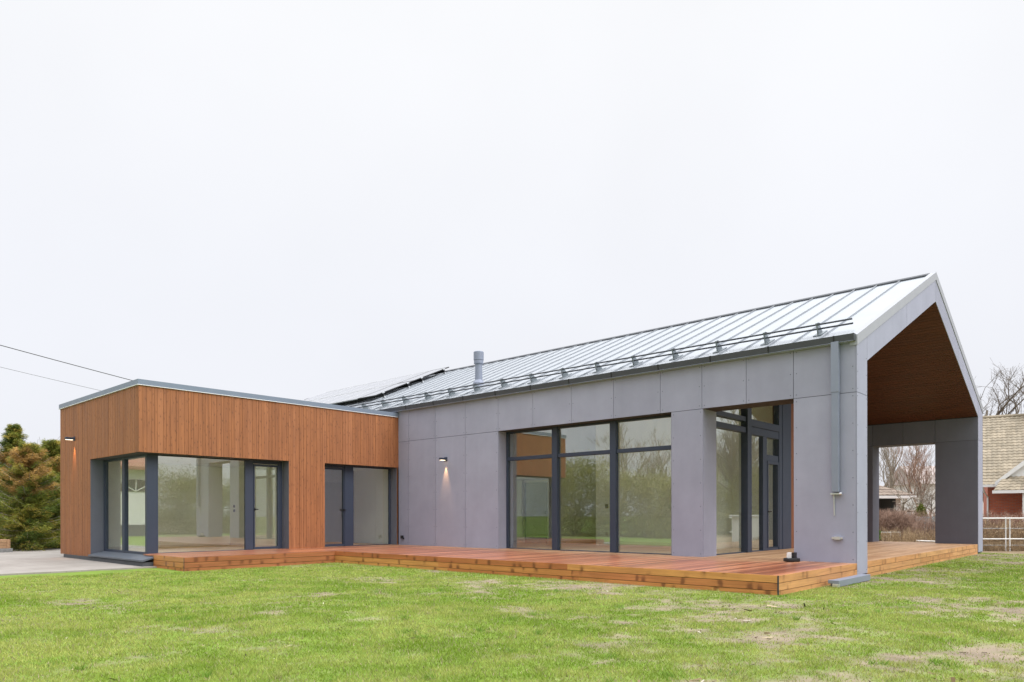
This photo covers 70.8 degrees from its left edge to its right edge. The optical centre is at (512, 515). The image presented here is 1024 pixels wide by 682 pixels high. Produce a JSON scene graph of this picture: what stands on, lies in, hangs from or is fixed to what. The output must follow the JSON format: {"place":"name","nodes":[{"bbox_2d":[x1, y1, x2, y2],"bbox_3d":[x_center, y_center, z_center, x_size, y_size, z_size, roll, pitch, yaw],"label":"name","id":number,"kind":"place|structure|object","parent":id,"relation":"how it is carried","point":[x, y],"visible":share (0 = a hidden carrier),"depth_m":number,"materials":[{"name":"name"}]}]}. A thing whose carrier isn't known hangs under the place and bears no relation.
{"place":"outdoors","nodes":[
{"label":"outdoors","id":0,"kind":"place"},
{"bbox_2d":[1,367,100,390],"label":"overhead cable","id":1,"kind":"object","parent":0,"point":[52,379],"visible":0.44,"depth_m":32.49,"materials":[{"name":"grey metal"}]},
{"bbox_2d":[0,345,131,380],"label":"overhead cable","id":2,"kind":"object","parent":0,"point":[63,362],"visible":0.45,"depth_m":31.76,"materials":[{"name":"black metal"}]},
{"bbox_2d":[0,548,169,575],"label":"paving","id":3,"kind":"structure","parent":0,"point":[39,561],"depth_m":17.85,"materials":[{"name":"concrete"}]},
{"bbox_2d":[0,548,12,552],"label":"stone block","id":4,"kind":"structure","parent":3,"relation":"on","point":[6,550],"depth_m":23.94,"materials":[{"name":"grey stone"}]},
{"bbox_2d":[0,539,9,548],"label":"wooden crate","id":5,"kind":"object","parent":4,"relation":"on","point":[4,543],"visible":1,"depth_m":24.00,"materials":[{"name":"brown wood"}]},
{"bbox_2d":[0,541,1023,681],"bbox_3d":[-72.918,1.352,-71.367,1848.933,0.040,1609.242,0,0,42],"label":"ground","id":6,"kind":"structure","parent":0,"point":[988,648],"depth_m":7.73,"materials":[{"name":"green plant"}]},
{"bbox_2d":[0,423,58,548],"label":"conifer tree","id":7,"kind":"object","parent":6,"relation":"on","point":[12,436],"visible":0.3,"depth_m":26.74,"materials":[{"name":"green plant"}]},
{"bbox_2d":[0,440,60,550],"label":"conifer tree","id":8,"kind":"object","parent":6,"relation":"on","point":[26,478],"visible":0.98,"depth_m":25.36,"materials":[{"name":"green plant"}]},
{"bbox_2d":[17,438,60,548],"bbox_3d":[-17.427,-0.764,27.257,3.304,4.340,3.131,0,0,42],"label":"conifer tree","id":9,"kind":"object","parent":6,"relation":"on","point":[52,446],"visible":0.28,"depth_m":26.99,"materials":[{"name":"green plant"}]},
{"bbox_2d":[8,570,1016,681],"bbox_3d":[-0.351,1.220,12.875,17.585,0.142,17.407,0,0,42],"label":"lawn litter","id":10,"kind":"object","parent":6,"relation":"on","point":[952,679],"visible":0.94,"depth_m":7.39,"materials":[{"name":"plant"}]},
{"bbox_2d":[59,272,982,574],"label":"house","id":11,"kind":"structure","parent":6,"relation":"on","point":[753,446],"depth_m":20.36,"materials":[{"name":"metal"}]},
{"bbox_2d":[65,436,74,440],"bbox_3d":[-12.517,-2.180,20.358,0.120,0.120,0.240,0,0,42],"label":"wall lamp","id":12,"kind":"object","parent":11,"relation":"attached to","point":[70,438],"visible":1,"depth_m":20.32,"materials":[{"name":"metal"}]},
{"bbox_2d":[104,454,282,553],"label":"window","id":13,"kind":"structure","parent":11,"relation":"in","point":[151,460],"depth_m":18.86,"materials":[{"name":"metal"}]},
{"bbox_2d":[253,464,278,548],"bbox_3d":[-6.888,-0.246,20.139,0.135,2.355,0.770,0,0,42],"label":"door","id":14,"kind":"structure","parent":11,"relation":"in","point":[258,465],"depth_m":20.21,"materials":[{"name":"metal"}]},
{"bbox_2d":[303,389,338,400],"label":"solar panel","id":15,"kind":"object","parent":11,"relation":"attached to","point":[319,395],"visible":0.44,"depth_m":35.79,"materials":[{"name":"glass"}]},
{"bbox_2d":[308,387,349,400],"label":"solar panel","id":16,"kind":"object","parent":11,"relation":"attached to","point":[333,392],"visible":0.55,"depth_m":34.90,"materials":[{"name":"glass"}]},
{"bbox_2d":[318,394,343,402],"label":"solar panel","id":17,"kind":"object","parent":11,"relation":"attached to","point":[327,399],"visible":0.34,"depth_m":32.21,"materials":[{"name":"glass"}]},
{"bbox_2d":[325,482,341,543],"bbox_3d":[-5.965,-0.085,23.989,0.074,2.050,0.800,0,0,42],"label":"inside door","id":18,"kind":"structure","parent":11,"relation":"in","point":[333,490],"depth_m":24.00,"materials":[{"name":"grey plastic"}]},
{"bbox_2d":[325,467,345,546],"bbox_3d":[-5.421,-0.261,21.755,0.135,2.380,0.855,0,0,42],"label":"door","id":19,"kind":"structure","parent":11,"relation":"in","point":[331,468],"depth_m":22.02,"materials":[{"name":"metal"}]},
{"bbox_2d":[323,391,359,403],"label":"solar panel","id":20,"kind":"object","parent":11,"relation":"attached to","point":[337,398],"visible":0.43,"depth_m":31.29,"materials":[{"name":"glass"}]},
{"bbox_2d":[320,384,364,398],"bbox_3d":[-8.012,-5.878,34.126,1.130,0.872,1.934,0,0,42],"label":"solar panel","id":21,"kind":"object","parent":11,"relation":"attached to","point":[342,391],"visible":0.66,"depth_m":34.12,"materials":[{"name":"glass"}]},
{"bbox_2d":[328,387,377,404],"bbox_3d":[-6.767,-5.031,30.363,1.130,0.872,1.934,0,0,42],"label":"solar panel","id":22,"kind":"object","parent":11,"relation":"attached to","point":[338,402],"visible":0.75,"depth_m":30.15,"materials":[{"name":"glass"}]},
{"bbox_2d":[335,381,379,395],"bbox_3d":[-7.160,-5.880,33.353,1.130,0.872,1.934,0,0,42],"label":"solar panel","id":23,"kind":"object","parent":11,"relation":"attached to","point":[357,388],"visible":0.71,"depth_m":33.37,"materials":[{"name":"glass"}]},
{"bbox_2d":[325,464,390,545],"bbox_3d":[-4.874,-0.276,22.383,0.110,2.508,2.690,0,0,42],"label":"window","id":24,"kind":"structure","parent":11,"relation":"in","point":[348,470],"depth_m":22.17,"materials":[{"name":"metal"}]},
{"bbox_2d":[341,384,393,403],"bbox_3d":[-5.916,-5.032,29.590,1.130,0.872,1.934,0,0,42],"label":"solar panel","id":25,"kind":"object","parent":11,"relation":"attached to","point":[353,399],"visible":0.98,"depth_m":29.38,"materials":[{"name":"glass"}]},
{"bbox_2d":[350,378,394,392],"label":"solar panel","id":26,"kind":"object","parent":11,"relation":"attached to","point":[372,385],"visible":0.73,"depth_m":32.58,"materials":[{"name":"glass"}]},
{"bbox_2d":[358,380,413,398],"bbox_3d":[-5.048,-5.034,28.802,1.175,0.872,1.934,0,0,42],"label":"solar panel","id":27,"kind":"object","parent":11,"relation":"attached to","point":[379,393],"visible":1,"depth_m":28.66,"materials":[{"name":"white glass"}]},
{"bbox_2d":[365,374,412,389],"bbox_3d":[-5.457,-5.882,31.807,1.130,0.872,1.934,0,0,42],"label":"solar panel","id":28,"kind":"object","parent":11,"relation":"attached to","point":[387,382],"visible":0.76,"depth_m":31.82,"materials":[{"name":"glass"}]},
{"bbox_2d":[381,371,427,386],"bbox_3d":[-4.606,-5.884,31.034,1.130,0.872,1.934,0,0,42],"label":"solar panel","id":29,"kind":"object","parent":11,"relation":"attached to","point":[404,379],"visible":0.66,"depth_m":31.03,"materials":[{"name":"glass"}]},
{"bbox_2d":[397,367,448,383],"bbox_3d":[-3.738,-5.885,30.245,1.175,0.872,1.934,0,0,42],"label":"solar panel","id":30,"kind":"object","parent":11,"relation":"attached to","point":[418,378],"visible":0.94,"depth_m":30.19,"materials":[{"name":"white glass"}]},
{"bbox_2d":[525,482,547,542],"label":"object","id":31,"kind":"structure","parent":11,"relation":"in","point":[536,493],"depth_m":24.35,"materials":[{"name":"clear glass"}]},
{"bbox_2d":[506,415,670,554],"bbox_3d":[1.868,-0.698,18.651,5.468,3.350,0.130,0,0,42],"label":"window","id":32,"kind":"structure","parent":11,"relation":"in","point":[556,455],"depth_m":18.88,"materials":[{"name":"metal"}]},
{"bbox_2d":[349,318,852,408],"bbox_3d":[0.416,-3.875,20.628,17.710,0.310,0.409,0,0,42],"label":"snow guard","id":33,"kind":"object","parent":11,"relation":"on","point":[598,367],"visible":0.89,"depth_m":18.24,"materials":[{"name":"grey metal"}]},
{"bbox_2d":[716,405,781,554],"bbox_3d":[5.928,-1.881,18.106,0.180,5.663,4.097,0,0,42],"label":"window","id":34,"kind":"structure","parent":11,"relation":"in","point":[749,427],"depth_m":18.28,"materials":[{"name":"metal"}]},
{"bbox_2d":[767,461,778,547],"bbox_3d":[6.910,-0.296,19.180,0.185,2.280,0.740,0,0,42],"label":"door","id":35,"kind":"structure","parent":11,"relation":"in","point":[775,464],"depth_m":19.41,"materials":[{"name":"metal"}]},
{"bbox_2d":[144,541,977,595],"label":"wooden deck","id":36,"kind":"structure","parent":6,"relation":"on","point":[775,571],"depth_m":15.58,"materials":[{"name":"brown wood"}]},
{"bbox_2d":[783,552,799,561],"bbox_3d":[5.586,0.828,14.407,0.316,0.183,0.316,0,0,42],"label":"floor lamp base","id":37,"kind":"object","parent":36,"relation":"on","point":[791,556],"visible":1,"depth_m":14.33,"materials":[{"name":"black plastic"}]},
{"bbox_2d":[828,574,869,586],"bbox_3d":[6.069,1.160,12.929,0.180,0.120,1.800,0,0,42],"label":"drain channel","id":38,"kind":"object","parent":6,"relation":"on","point":[845,581],"visible":0.97,"depth_m":12.68,"materials":[{"name":"concrete"}]},
{"bbox_2d":[879,448,914,486],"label":"bare tree","id":39,"kind":"object","parent":6,"relation":"on","point":[891,463],"visible":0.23,"depth_m":54.08,"materials":[{"name":"grey plant"}]},
{"bbox_2d":[879,445,922,507],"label":"bare tree","id":40,"kind":"object","parent":6,"relation":"on","point":[891,478],"visible":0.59,"depth_m":52.45,"materials":[{"name":"grey plant"}]},
{"bbox_2d":[879,507,932,540],"bbox_3d":[18.083,0.408,34.459,4.231,1.687,2.677,0,0,4],"label":"hedge","id":41,"kind":"object","parent":6,"relation":"on","point":[887,523],"visible":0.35,"depth_m":34.09,"materials":[{"name":"brown plant"}]},
{"bbox_2d":[888,481,925,516],"bbox_3d":[20.530,-0.261,37.402,1.781,3.088,3.597,0,0,28],"label":"bare tree","id":42,"kind":"object","parent":6,"relation":"on","point":[904,507],"visible":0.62,"depth_m":37.19,"materials":[{"name":"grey plant"}]},
{"bbox_2d":[879,526,934,541],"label":"dry stems","id":43,"kind":"object","parent":6,"relation":"on","point":[910,536],"visible":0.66,"depth_m":30.80,"materials":[{"name":"beige plant"}]},
{"bbox_2d":[887,445,934,506],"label":"bare tree","id":44,"kind":"object","parent":6,"relation":"on","point":[920,458],"visible":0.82,"depth_m":46.63,"materials":[{"name":"plant"}]},
{"bbox_2d":[891,509,934,541],"bbox_3d":[18.653,0.431,32.397,2.944,1.586,2.686,0,0,42],"label":"shrub","id":45,"kind":"object","parent":6,"relation":"on","point":[929,523],"visible":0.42,"depth_m":32.22,"materials":[{"name":"brown plant"}]},
{"bbox_2d":[898,452,934,501],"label":"bare tree","id":46,"kind":"object","parent":6,"relation":"on","point":[922,480],"visible":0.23,"depth_m":60.06,"materials":[{"name":"grey plant"}]},
{"bbox_2d":[904,472,934,516],"bbox_3d":[22.582,-0.568,38.300,3.163,3.682,2.933,0,0,-6],"label":"bare tree","id":47,"kind":"object","parent":6,"relation":"on","point":[927,499],"visible":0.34,"depth_m":38.10,"materials":[{"name":"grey plant"}]},
{"bbox_2d":[914,502,926,516],"bbox_3d":[20.407,0.285,36.014,0.853,1.898,0.795,0,0,3],"label":"conical conifer","id":48,"kind":"object","parent":6,"relation":"on","point":[921,508],"visible":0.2,"depth_m":35.89,"materials":[{"name":"green plant"}]},
{"bbox_2d":[917,516,934,537],"bbox_3d":[20.483,0.618,35.040,2.022,1.159,0.080,0,0,0],"label":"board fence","id":49,"kind":"object","parent":6,"relation":"on","point":[927,521],"visible":0.1,"depth_m":35.00,"materials":[{"name":"brown plant"}]},
{"bbox_2d":[975,358,1023,517],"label":"bare tree","id":50,"kind":"object","parent":6,"relation":"on","point":[1008,399],"visible":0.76,"depth_m":46.87,"materials":[{"name":"brown plant"}]},
{"bbox_2d":[983,413,1023,527],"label":"brick house","id":51,"kind":"structure","parent":6,"relation":"on","point":[1003,463],"depth_m":34.37,"materials":[{"name":"beige tile"}]},
{"bbox_2d":[983,517,1023,549],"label":"dry weeds","id":52,"kind":"object","parent":6,"relation":"on","point":[1001,532],"visible":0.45,"depth_m":25.95,"materials":[{"name":"beige plant"}]},
{"bbox_2d":[983,507,1023,544],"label":"hedge","id":53,"kind":"object","parent":6,"relation":"on","point":[996,521],"visible":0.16,"depth_m":29.17,"materials":[{"name":"brown plant"}]},
{"bbox_2d":[983,540,1023,551],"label":"dry grass","id":54,"kind":"structure","parent":6,"relation":"on","point":[990,547],"depth_m":24.49,"materials":[{"name":"beige plant"}]},
{"bbox_2d":[983,517,1023,550],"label":"metal fence","id":55,"kind":"object","parent":6,"relation":"on","point":[1005,528],"visible":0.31,"depth_m":24.39,"materials":[{"name":"white metal"}]},
{"bbox_2d":[0,0,1023,486],"label":"sky","id":56,"kind":"structure","parent":0,"point":[290,199],"materials":[{"name":"white"}]},
{"bbox_2d":[879,485,916,517],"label":"carport house","id":57,"kind":"structure","parent":0,"point":[885,501],"depth_m":42.67,"materials":[{"name":"brown tile"}]},
{"bbox_2d":[887,466,983,515],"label":"tree","id":58,"kind":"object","parent":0,"point":[901,484],"depth_m":63.48,"materials":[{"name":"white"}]}
]}

